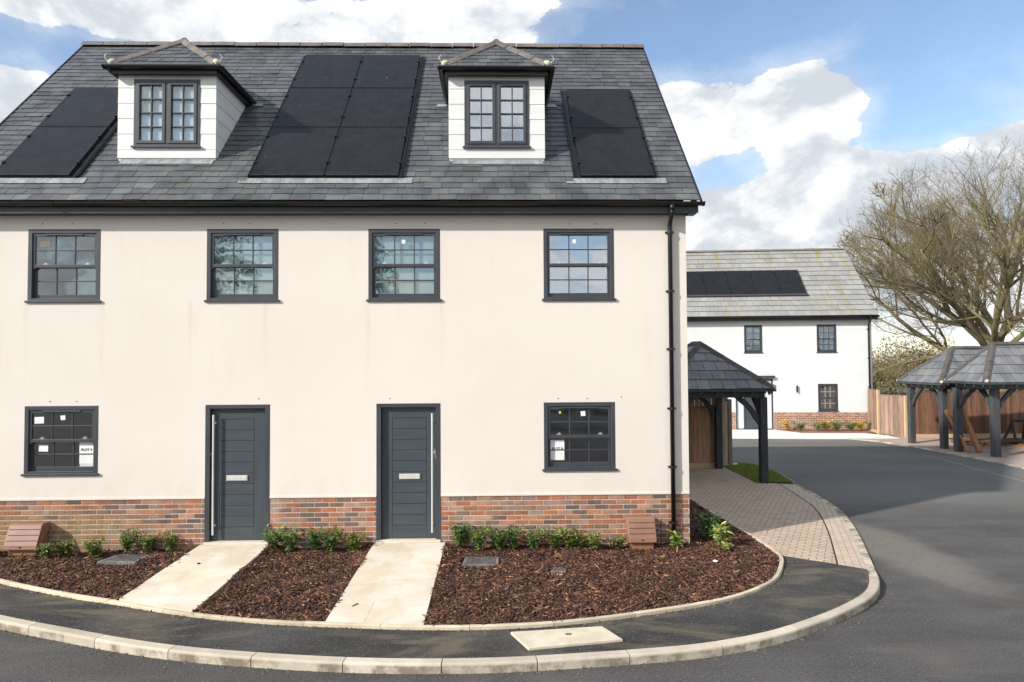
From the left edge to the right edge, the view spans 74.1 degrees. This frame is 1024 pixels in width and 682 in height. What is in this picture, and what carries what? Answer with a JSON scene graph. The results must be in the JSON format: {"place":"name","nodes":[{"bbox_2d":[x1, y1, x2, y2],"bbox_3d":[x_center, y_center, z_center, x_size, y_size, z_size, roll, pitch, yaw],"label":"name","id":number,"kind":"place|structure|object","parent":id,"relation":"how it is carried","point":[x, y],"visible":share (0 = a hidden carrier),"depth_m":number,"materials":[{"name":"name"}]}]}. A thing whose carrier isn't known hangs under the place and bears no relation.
{"place":"outdoors","nodes":[
{"label":"outdoors","id":0,"kind":"place"},
{"bbox_2d":[119,545,266,611],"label":"path","id":1,"kind":"structure","parent":0,"point":[188,583],"depth_m":8.82,"materials":[{"name":"beige concrete"}]},
{"bbox_2d":[325,542,444,624],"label":"path","id":2,"kind":"structure","parent":0,"point":[391,583],"depth_m":8.46,"materials":[{"name":"beige concrete"}]},
{"bbox_2d":[0,499,795,626],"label":"bark mulch","id":3,"kind":"object","parent":0,"point":[86,572],"visible":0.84,"depth_m":8.87,"materials":[{"name":"brown wood"}]},
{"bbox_2d":[34,542,53,557],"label":"shrub","id":4,"kind":"object","parent":3,"relation":"on","point":[45,550],"visible":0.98,"depth_m":9.88,"materials":[{"name":"green plant"}]},
{"bbox_2d":[51,539,77,556],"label":"shrub","id":5,"kind":"object","parent":3,"relation":"on","point":[66,547],"visible":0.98,"depth_m":9.94,"materials":[{"name":"green plant"}]},
{"bbox_2d":[81,537,105,557],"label":"shrub","id":6,"kind":"object","parent":3,"relation":"on","point":[94,549],"visible":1,"depth_m":9.95,"materials":[{"name":"green plant"}]},
{"bbox_2d":[98,555,147,564],"bbox_3d":[-5.622,3.163,9.805,0.569,0.052,0.399,0,-2,-1],"label":"inspection cover","id":7,"kind":"object","parent":3,"relation":"on","point":[123,559],"visible":0.88,"depth_m":9.73,"materials":[{"name":"grey metal"}]},
{"bbox_2d":[115,528,140,552],"bbox_3d":[-5.742,2.997,10.168,0.355,0.406,0.373,-1,-2,17],"label":"shrub","id":8,"kind":"object","parent":3,"relation":"on","point":[127,544],"visible":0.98,"depth_m":10.13,"materials":[{"name":"green plant"}]},
{"bbox_2d":[137,534,161,551],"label":"shrub","id":9,"kind":"object","parent":3,"relation":"on","point":[146,543],"visible":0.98,"depth_m":10.15,"materials":[{"name":"green plant"}]},
{"bbox_2d":[158,529,178,550],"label":"shrub","id":10,"kind":"object","parent":3,"relation":"on","point":[171,545],"visible":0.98,"depth_m":10.19,"materials":[{"name":"green plant"}]},
{"bbox_2d":[258,524,283,548],"bbox_3d":[-3.606,2.981,10.201,0.405,0.416,0.386,1,-2,-36],"label":"shrub","id":11,"kind":"object","parent":3,"relation":"on","point":[270,539],"visible":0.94,"depth_m":10.17,"materials":[{"name":"green plant"}]},
{"bbox_2d":[276,525,299,550],"bbox_3d":[-3.338,2.986,10.168,0.367,0.401,0.385,-1,-2,34],"label":"shrub","id":12,"kind":"object","parent":3,"relation":"on","point":[290,543],"visible":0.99,"depth_m":10.13,"materials":[{"name":"green plant"}]},
{"bbox_2d":[307,525,324,549],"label":"shrub","id":13,"kind":"object","parent":3,"relation":"on","point":[313,541],"visible":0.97,"depth_m":10.17,"materials":[{"name":"green plant"}]},
{"bbox_2d":[317,525,345,552],"bbox_3d":[-2.698,2.969,10.162,0.414,0.429,0.394,1,-2,-36],"label":"shrub","id":14,"kind":"object","parent":3,"relation":"on","point":[330,541],"visible":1,"depth_m":10.13,"materials":[{"name":"green plant"}]},
{"bbox_2d":[340,531,366,551],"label":"shrub","id":15,"kind":"object","parent":3,"relation":"on","point":[354,543],"visible":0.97,"depth_m":10.15,"materials":[{"name":"green plant"}]},
{"bbox_2d":[448,522,472,548],"bbox_3d":[-0.800,2.952,10.319,0.354,0.449,0.359,-2,-2,36],"label":"shrub","id":16,"kind":"object","parent":3,"relation":"on","point":[459,536],"visible":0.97,"depth_m":10.29,"materials":[{"name":"green plant"}]},
{"bbox_2d":[466,523,491,550],"bbox_3d":[-0.486,2.951,10.184,0.405,0.443,0.386,0,-2,-2],"label":"shrub","id":17,"kind":"object","parent":3,"relation":"on","point":[478,541],"visible":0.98,"depth_m":10.17,"materials":[{"name":"green plant"}]},
{"bbox_2d":[462,557,497,567],"bbox_3d":[-0.446,3.126,9.587,0.510,0.052,0.410,0,-2,-1],"label":"inspection cover","id":18,"kind":"object","parent":3,"relation":"on","point":[482,561],"visible":0.92,"depth_m":9.54,"materials":[{"name":"grey metal"}]},
{"bbox_2d":[489,527,508,549],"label":"shrub","id":19,"kind":"object","parent":3,"relation":"on","point":[498,538],"visible":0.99,"depth_m":10.22,"materials":[{"name":"green plant"}]},
{"bbox_2d":[504,524,523,550],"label":"shrub","id":20,"kind":"object","parent":3,"relation":"on","point":[512,540],"visible":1,"depth_m":10.19,"materials":[{"name":"green plant"}]},
{"bbox_2d":[525,526,546,549],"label":"shrub","id":21,"kind":"object","parent":3,"relation":"on","point":[533,540],"visible":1,"depth_m":10.18,"materials":[{"name":"green plant"}]},
{"bbox_2d":[544,524,565,547],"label":"shrub","id":22,"kind":"object","parent":3,"relation":"on","point":[554,541],"visible":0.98,"depth_m":10.21,"materials":[{"name":"green plant"}]},
{"bbox_2d":[550,567,566,573],"bbox_3d":[0.633,3.107,9.166,0.196,0.052,0.204,-1,-2,16],"label":"inspection cover","id":23,"kind":"object","parent":3,"relation":"on","point":[559,569],"visible":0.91,"depth_m":9.15,"materials":[{"name":"grey metal"}]},
{"bbox_2d":[558,527,581,548],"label":"shrub","id":24,"kind":"object","parent":3,"relation":"on","point":[568,542],"visible":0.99,"depth_m":10.20,"materials":[{"name":"green plant"}]},
{"bbox_2d":[569,533,587,548],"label":"shrub","id":25,"kind":"object","parent":3,"relation":"on","point":[580,543],"visible":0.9,"depth_m":10.20,"materials":[{"name":"green plant"}]},
{"bbox_2d":[582,531,601,549],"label":"shrub","id":26,"kind":"object","parent":3,"relation":"on","point":[592,543],"visible":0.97,"depth_m":10.14,"materials":[{"name":"green plant"}]},
{"bbox_2d":[608,534,627,548],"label":"shrub","id":27,"kind":"object","parent":3,"relation":"on","point":[618,543],"visible":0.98,"depth_m":10.18,"materials":[{"name":"green plant"}]},
{"bbox_2d":[669,530,684,549],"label":"shrub","id":28,"kind":"object","parent":3,"relation":"on","point":[677,540],"visible":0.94,"depth_m":10.20,"materials":[{"name":"green plant"}]},
{"bbox_2d":[691,508,721,539],"bbox_3d":[3.093,2.917,10.758,0.491,0.501,0.299,0,-2,-1],"label":"shrub","id":29,"kind":"object","parent":3,"relation":"on","point":[709,527],"visible":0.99,"depth_m":10.74,"materials":[{"name":"green plant"}]},
{"bbox_2d":[710,521,732,545],"bbox_3d":[3.199,2.944,10.381,0.338,0.424,0.410,0,-2,-1],"label":"shrub","id":30,"kind":"object","parent":3,"relation":"on","point":[720,531],"visible":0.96,"depth_m":10.33,"materials":[{"name":"green plant"}]},
{"bbox_2d":[718,541,733,550],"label":"shrub","id":31,"kind":"object","parent":3,"relation":"on","point":[727,545],"visible":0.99,"depth_m":10.05,"materials":[{"name":"green plant"}]},
{"bbox_2d":[0,555,868,660],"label":"pavement","id":32,"kind":"structure","parent":0,"point":[805,588],"depth_m":7.30,"materials":[{"name":"grey asphalt"}]},
{"bbox_2d":[511,626,622,649],"bbox_3d":[0.557,3.060,7.010,1.077,0.039,0.434,0,-2,-12],"label":"utility cover","id":33,"kind":"object","parent":32,"relation":"on","point":[546,639],"visible":1,"depth_m":6.96,"materials":[{"name":"beige concrete"}]},
{"bbox_2d":[0,439,1023,681],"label":"road","id":34,"kind":"structure","parent":0,"point":[946,539],"depth_m":7.87,"materials":[{"name":"grey asphalt"}]},
{"bbox_2d":[0,37,704,553],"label":"terraced house","id":35,"kind":"structure","parent":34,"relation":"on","point":[234,309],"depth_m":10.49,"materials":[{"name":"paint"}]},
{"bbox_2d":[3,522,49,556],"bbox_3d":[-7.215,2.978,10.091,0.480,0.518,0.329,0,-2,-1],"label":"meter box","id":36,"kind":"object","parent":35,"relation":"attached to","point":[25,538],"visible":0.93,"depth_m":10.00,"materials":[{"name":"beige plastic"}]},
{"bbox_2d":[21,406,98,475],"bbox_3d":[-6.853,1.518,10.353,1.163,1.058,0.150,0,-2,-1],"label":"window","id":37,"kind":"structure","parent":35,"relation":"in","point":[29,441],"depth_m":10.32,"materials":[{"name":"grey plastic"}]},
{"bbox_2d":[35,417,43,423],"bbox_3d":[-7.205,1.208,10.336,0.142,0.103,0.002,0,-2,-1],"label":"paper notice","id":38,"kind":"object","parent":37,"relation":"attached to","point":[39,420],"visible":1,"depth_m":10.34,"materials":[{"name":"white paper"}]},
{"bbox_2d":[39,445,47,451],"bbox_3d":[-7.158,1.639,10.361,0.142,0.103,0.002,0,-2,-1],"label":"paper notice","id":39,"kind":"object","parent":37,"relation":"attached to","point":[43,448],"visible":1,"depth_m":10.36,"materials":[{"name":"white paper"}]},
{"bbox_2d":[24,229,100,302],"bbox_3d":[-6.861,-1.149,10.433,1.150,1.131,0.150,0,-2,-1],"label":"window","id":40,"kind":"structure","parent":35,"relation":"in","point":[33,234],"depth_m":10.40,"materials":[{"name":"grey plastic"}]},
{"bbox_2d":[40,241,49,247],"bbox_3d":[-7.175,-1.486,10.418,0.150,0.100,0.002,0,-2,-1],"label":"paper notice","id":41,"kind":"object","parent":40,"relation":"attached to","point":[44,244],"visible":1,"depth_m":10.42,"materials":[{"name":"beige paper"}]},
{"bbox_2d":[79,442,92,463],"bbox_3d":[-6.508,1.700,10.373,0.215,0.350,0.004,0,-2,-1],"label":"paper notice","id":42,"kind":"object","parent":35,"relation":"attached to","point":[85,447],"visible":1,"depth_m":10.37,"materials":[{"name":"white paper"}]},
{"bbox_2d":[210,408,264,539],"bbox_3d":[-4.216,2.045,10.394,0.875,2.011,0.138,0,-2,-1],"label":"door","id":43,"kind":"structure","parent":35,"relation":"in","point":[238,435],"depth_m":10.41,"materials":[{"name":"wood"}]},
{"bbox_2d":[204,229,279,301],"bbox_3d":[-4.153,-1.162,10.494,1.150,1.131,0.150,0,-2,-1],"label":"window","id":44,"kind":"structure","parent":35,"relation":"in","point":[242,264],"depth_m":10.52,"materials":[{"name":"grey glass"}]},
{"bbox_2d":[366,229,441,301],"bbox_3d":[-1.671,-1.175,10.550,1.163,1.131,0.150,0,-2,-1],"label":"window","id":45,"kind":"structure","parent":35,"relation":"in","point":[397,271],"depth_m":10.58,"materials":[{"name":"grey glass"}]},
{"bbox_2d":[382,407,435,537],"bbox_3d":[-1.584,2.031,10.454,0.844,2.011,0.138,0,-2,-1],"label":"door","id":46,"kind":"structure","parent":35,"relation":"in","point":[408,433],"depth_m":10.47,"materials":[{"name":"wood"}]},
{"bbox_2d":[550,440,563,459],"bbox_3d":[0.705,1.694,10.535,0.215,0.310,0.004,0,-2,-1],"label":"paper notice","id":47,"kind":"object","parent":35,"relation":"attached to","point":[557,454],"visible":1,"depth_m":10.54,"materials":[{"name":"white paper"}]},
{"bbox_2d":[542,228,615,300],"bbox_3d":[1.040,-1.189,10.612,1.158,1.131,0.150,0,-2,-1],"label":"window","id":48,"kind":"structure","parent":35,"relation":"in","point":[582,270],"depth_m":10.64,"materials":[{"name":"grey glass"}]},
{"bbox_2d":[542,402,617,470],"bbox_3d":[1.045,1.478,10.531,1.162,1.058,0.150,0,-2,-1],"label":"window","id":49,"kind":"structure","parent":35,"relation":"in","point":[610,465],"depth_m":10.50,"materials":[{"name":"grey plastic"}]},
{"bbox_2d":[625,515,656,551],"bbox_3d":[1.952,2.931,10.298,0.420,0.518,0.329,0,-2,-1],"label":"meter box","id":50,"kind":"object","parent":35,"relation":"attached to","point":[641,531],"visible":0.94,"depth_m":10.19,"materials":[{"name":"beige plastic"}]},
{"bbox_2d":[0,497,783,629],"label":"bed edging","id":51,"kind":"object","parent":34,"relation":"on","point":[774,579],"visible":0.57,"depth_m":7.56,"materials":[{"name":"concrete"}]},
{"bbox_2d":[0,462,879,673],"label":"kerb","id":52,"kind":"structure","parent":34,"relation":"on","point":[868,597],"depth_m":6.64,"materials":[{"name":"concrete"}]},
{"bbox_2d":[0,482,893,681],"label":"kerbside grit","id":53,"kind":"object","parent":34,"relation":"on","point":[777,581],"visible":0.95,"depth_m":7.30,"materials":[{"name":"grey gravel"}]},
{"bbox_2d":[779,483,865,568],"bbox_3d":[5.719,3.232,12.545,0.710,0.012,6.689,-1,-2,15],"label":"drive border","id":54,"kind":"object","parent":34,"relation":"on","point":[847,551],"visible":0.98,"depth_m":11.37,"materials":[{"name":"beige brick"}]},
{"bbox_2d":[826,445,1023,481],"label":"kerb","id":55,"kind":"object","parent":34,"relation":"on","point":[967,466],"visible":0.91,"depth_m":18.10,"materials":[{"name":"grey concrete"}]},
{"bbox_2d":[0,0,1023,362],"label":"sky","id":56,"kind":"structure","parent":0,"point":[784,114],"materials":[{"name":"blue"}]},
{"bbox_2d":[689,467,835,563],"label":"drive","id":57,"kind":"structure","parent":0,"point":[792,523],"depth_m":12.87,"materials":[{"name":"beige brick"}]},
{"bbox_2d":[688,406,714,467],"bbox_3d":[4.096,2.566,18.052,2.580,1.630,0.090,0,-2,-1],"label":"wooden fence","id":58,"kind":"object","parent":57,"relation":"on","point":[701,435],"visible":0.27,"depth_m":18.05,"materials":[{"name":"brown wood"}]},
{"bbox_2d":[687,341,776,482],"bbox_3d":[4.680,1.687,17.190,2.739,3.367,3.408,0,-2,-1],"label":"carport","id":59,"kind":"object","parent":57,"relation":"on","point":[717,376],"visible":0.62,"depth_m":15.85,"materials":[{"name":"wood"}]},
{"bbox_2d":[778,483,837,563],"bbox_3d":[5.545,3.225,12.589,0.372,0.001,6.589,-1,-2,15],"label":"drive joint","id":60,"kind":"object","parent":57,"relation":"on","point":[825,526],"visible":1,"depth_m":11.52,"materials":[{"name":"grey concrete"}]},
{"bbox_2d":[732,429,900,438],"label":"footpath","id":61,"kind":"structure","parent":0,"point":[752,434],"depth_m":26.14,"materials":[{"name":"white concrete"}]},
{"bbox_2d":[749,363,1023,438],"bbox_3d":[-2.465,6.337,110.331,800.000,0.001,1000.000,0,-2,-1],"label":"ground","id":62,"kind":"structure","parent":0,"point":[881,392],"depth_m":64.92,"materials":[{"name":"green plant"}]},
{"bbox_2d":[776,429,876,433],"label":"bed soil","id":63,"kind":"structure","parent":62,"relation":"on","point":[826,431],"depth_m":27.55,"materials":[{"name":"soil"}]},
{"bbox_2d":[778,420,789,430],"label":"shrub","id":64,"kind":"object","parent":63,"relation":"on","point":[787,427],"visible":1,"depth_m":27.95,"materials":[{"name":"yellow plant"}]},
{"bbox_2d":[792,421,806,430],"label":"shrub","id":65,"kind":"object","parent":63,"relation":"on","point":[800,426],"visible":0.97,"depth_m":27.81,"materials":[{"name":"green plant"}]},
{"bbox_2d":[811,422,828,430],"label":"shrub","id":66,"kind":"object","parent":63,"relation":"on","point":[819,427],"visible":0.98,"depth_m":27.75,"materials":[{"name":"green plant"}]},
{"bbox_2d":[818,417,832,430],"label":"shrub","id":67,"kind":"object","parent":63,"relation":"on","point":[829,427],"visible":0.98,"depth_m":27.77,"materials":[{"name":"yellow plant"}]},
{"bbox_2d":[830,419,845,430],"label":"shrub","id":68,"kind":"object","parent":63,"relation":"on","point":[835,424],"visible":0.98,"depth_m":27.69,"materials":[{"name":"green plant"}]},
{"bbox_2d":[840,421,857,430],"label":"shrub","id":69,"kind":"object","parent":63,"relation":"on","point":[850,426],"visible":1,"depth_m":27.74,"materials":[{"name":"green plant"}]},
{"bbox_2d":[853,421,865,430],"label":"shrub","id":70,"kind":"object","parent":63,"relation":"on","point":[860,425],"visible":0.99,"depth_m":27.70,"materials":[{"name":"yellow plant"}]},
{"bbox_2d":[867,389,879,433],"bbox_3d":[14.528,2.803,27.268,0.128,1.730,1.458,-1,-2,12],"label":"wooden fence","id":71,"kind":"object","parent":63,"relation":"on","point":[873,407],"visible":0.98,"depth_m":27.18,"materials":[{"name":"brown wood"}]},
{"bbox_2d":[832,135,1023,390],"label":"oak tree","id":72,"kind":"object","parent":62,"relation":"on","point":[925,245],"visible":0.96,"depth_m":40.38,"materials":[{"name":"brown plant"}]},
{"bbox_2d":[848,438,1023,468],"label":"kerb","id":73,"kind":"structure","parent":62,"relation":"on","point":[1012,465],"depth_m":21.03,"materials":[{"name":"concrete"}]},
{"bbox_2d":[872,335,1023,394],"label":"distant hedge","id":74,"kind":"object","parent":62,"relation":"on","point":[883,385],"visible":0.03,"depth_m":56.80,"materials":[{"name":"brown plant"}]},
{"bbox_2d":[866,436,1023,466],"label":"forecourt","id":75,"kind":"structure","parent":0,"point":[1012,454],"depth_m":22.00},
{"bbox_2d":[879,394,907,436],"bbox_3d":[14.597,2.844,25.976,0.130,1.570,1.348,0,-2,-14],"label":"wooden fence","id":76,"kind":"object","parent":75,"relation":"on","point":[893,414],"visible":0.95,"depth_m":25.93,"materials":[{"name":"brown wood"}]},
{"bbox_2d":[896,346,985,448],"bbox_3d":[16.077,1.848,22.872,4.900,3.377,2.475,0,-2,-1],"label":"carport","id":77,"kind":"object","parent":75,"relation":"on","point":[931,374],"visible":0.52,"depth_m":22.66,"materials":[{"name":"wood"}]},
{"bbox_2d":[944,409,969,452],"bbox_3d":[14.035,2.833,21.401,0.119,1.314,0.770,0,-2,-26],"label":"leaning plank","id":78,"kind":"object","parent":75,"relation":"on","point":[950,419],"visible":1,"depth_m":21.25,"materials":[{"name":"brown wood"}]},
{"bbox_2d":[906,391,1023,436],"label":"wooden fence","id":79,"kind":"object","parent":75,"relation":"on","point":[976,407],"visible":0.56,"depth_m":25.26,"materials":[{"name":"brown wood"}]},
{"bbox_2d":[950,387,981,452],"bbox_3d":[14.350,2.473,21.457,0.195,2.034,0.951,0,-2,-23],"label":"leaning plank","id":80,"kind":"object","parent":75,"relation":"on","point":[972,435],"visible":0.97,"depth_m":21.24,"materials":[{"name":"brown wood"}]},
{"bbox_2d":[944,342,1023,456],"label":"carport","id":81,"kind":"object","parent":75,"relation":"on","point":[994,368],"visible":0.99,"depth_m":20.32,"materials":[{"name":"wood"}]},
{"bbox_2d":[1003,419,1023,438],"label":"sawhorse","id":82,"kind":"object","parent":75,"relation":"on","point":[1012,421],"visible":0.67,"depth_m":23.70,"materials":[{"name":"black wood"}]},
{"bbox_2d":[950,439,1005,445],"bbox_3d":[15.898,3.460,23.169,1.200,0.130,1.000,0,-2,-1],"label":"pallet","id":83,"kind":"object","parent":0,"point":[983,442],"visible":0.59,"depth_m":22.85,"materials":[{"name":"brown wood"}]},
{"bbox_2d":[985,438,1023,444],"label":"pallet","id":84,"kind":"object","parent":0,"point":[1012,440],"visible":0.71,"depth_m":23.15,"materials":[{"name":"brown wood"}]},
{"label":"turf","id":85,"kind":"structure","parent":0,"visible":0},
{"bbox_2d":[714,399,732,465],"bbox_3d":[5.693,2.479,18.306,0.638,1.800,0.139,1,-2,-29],"label":"wooden fence","id":86,"kind":"object","parent":85,"relation":"on","point":[727,429],"visible":0.69,"depth_m":18.36,"materials":[{"name":"brown wood"}]},
{"bbox_2d":[723,461,792,481],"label":"grass","id":87,"kind":"structure","parent":85,"relation":"on","point":[748,470],"depth_m":17.11,"materials":[{"name":"green plant"}]},
{"label":"back garden soil","id":88,"kind":"structure","parent":0,"visible":0},
{"bbox_2d":[688,398,727,456],"bbox_3d":[4.435,2.487,19.165,3.206,1.810,0.090,-1,-2,23],"label":"wooden fence","id":89,"kind":"object","parent":88,"relation":"on","point":[697,402],"visible":0.09,"depth_m":18.82,"materials":[{"name":"brown wood"}]},
{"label":"far lawn","id":90,"kind":"structure","parent":0,"visible":0},
{"bbox_2d":[686,248,879,429],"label":"detached house","id":91,"kind":"structure","parent":90,"relation":"on","point":[793,326],"depth_m":28.66,"materials":[{"name":"paint"}]},
{"bbox_2d":[745,397,757,428],"bbox_3d":[10.219,2.689,28.649,0.740,2.050,0.050,0,-2,5],"label":"door","id":92,"kind":"structure","parent":91,"relation":"in","point":[750,422],"depth_m":28.62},
{"bbox_2d":[744,325,762,352],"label":"window","id":93,"kind":"structure","parent":91,"relation":"in","point":[752,333],"depth_m":28.76,"materials":[{"name":"grey glass"}]},
{"bbox_2d":[816,324,837,352],"bbox_3d":[13.198,-0.100,28.486,0.856,1.198,0.150,0,-2,5],"label":"window","id":94,"kind":"structure","parent":91,"relation":"in","point":[826,333],"depth_m":28.49,"materials":[{"name":"grey glass"}]},
{"bbox_2d":[818,384,838,411],"bbox_3d":[13.225,2.374,28.411,0.861,1.168,0.150,0,-2,5],"label":"window","id":95,"kind":"structure","parent":91,"relation":"in","point":[836,385],"depth_m":28.38,"materials":[{"name":"grey plastic"}]}
]}

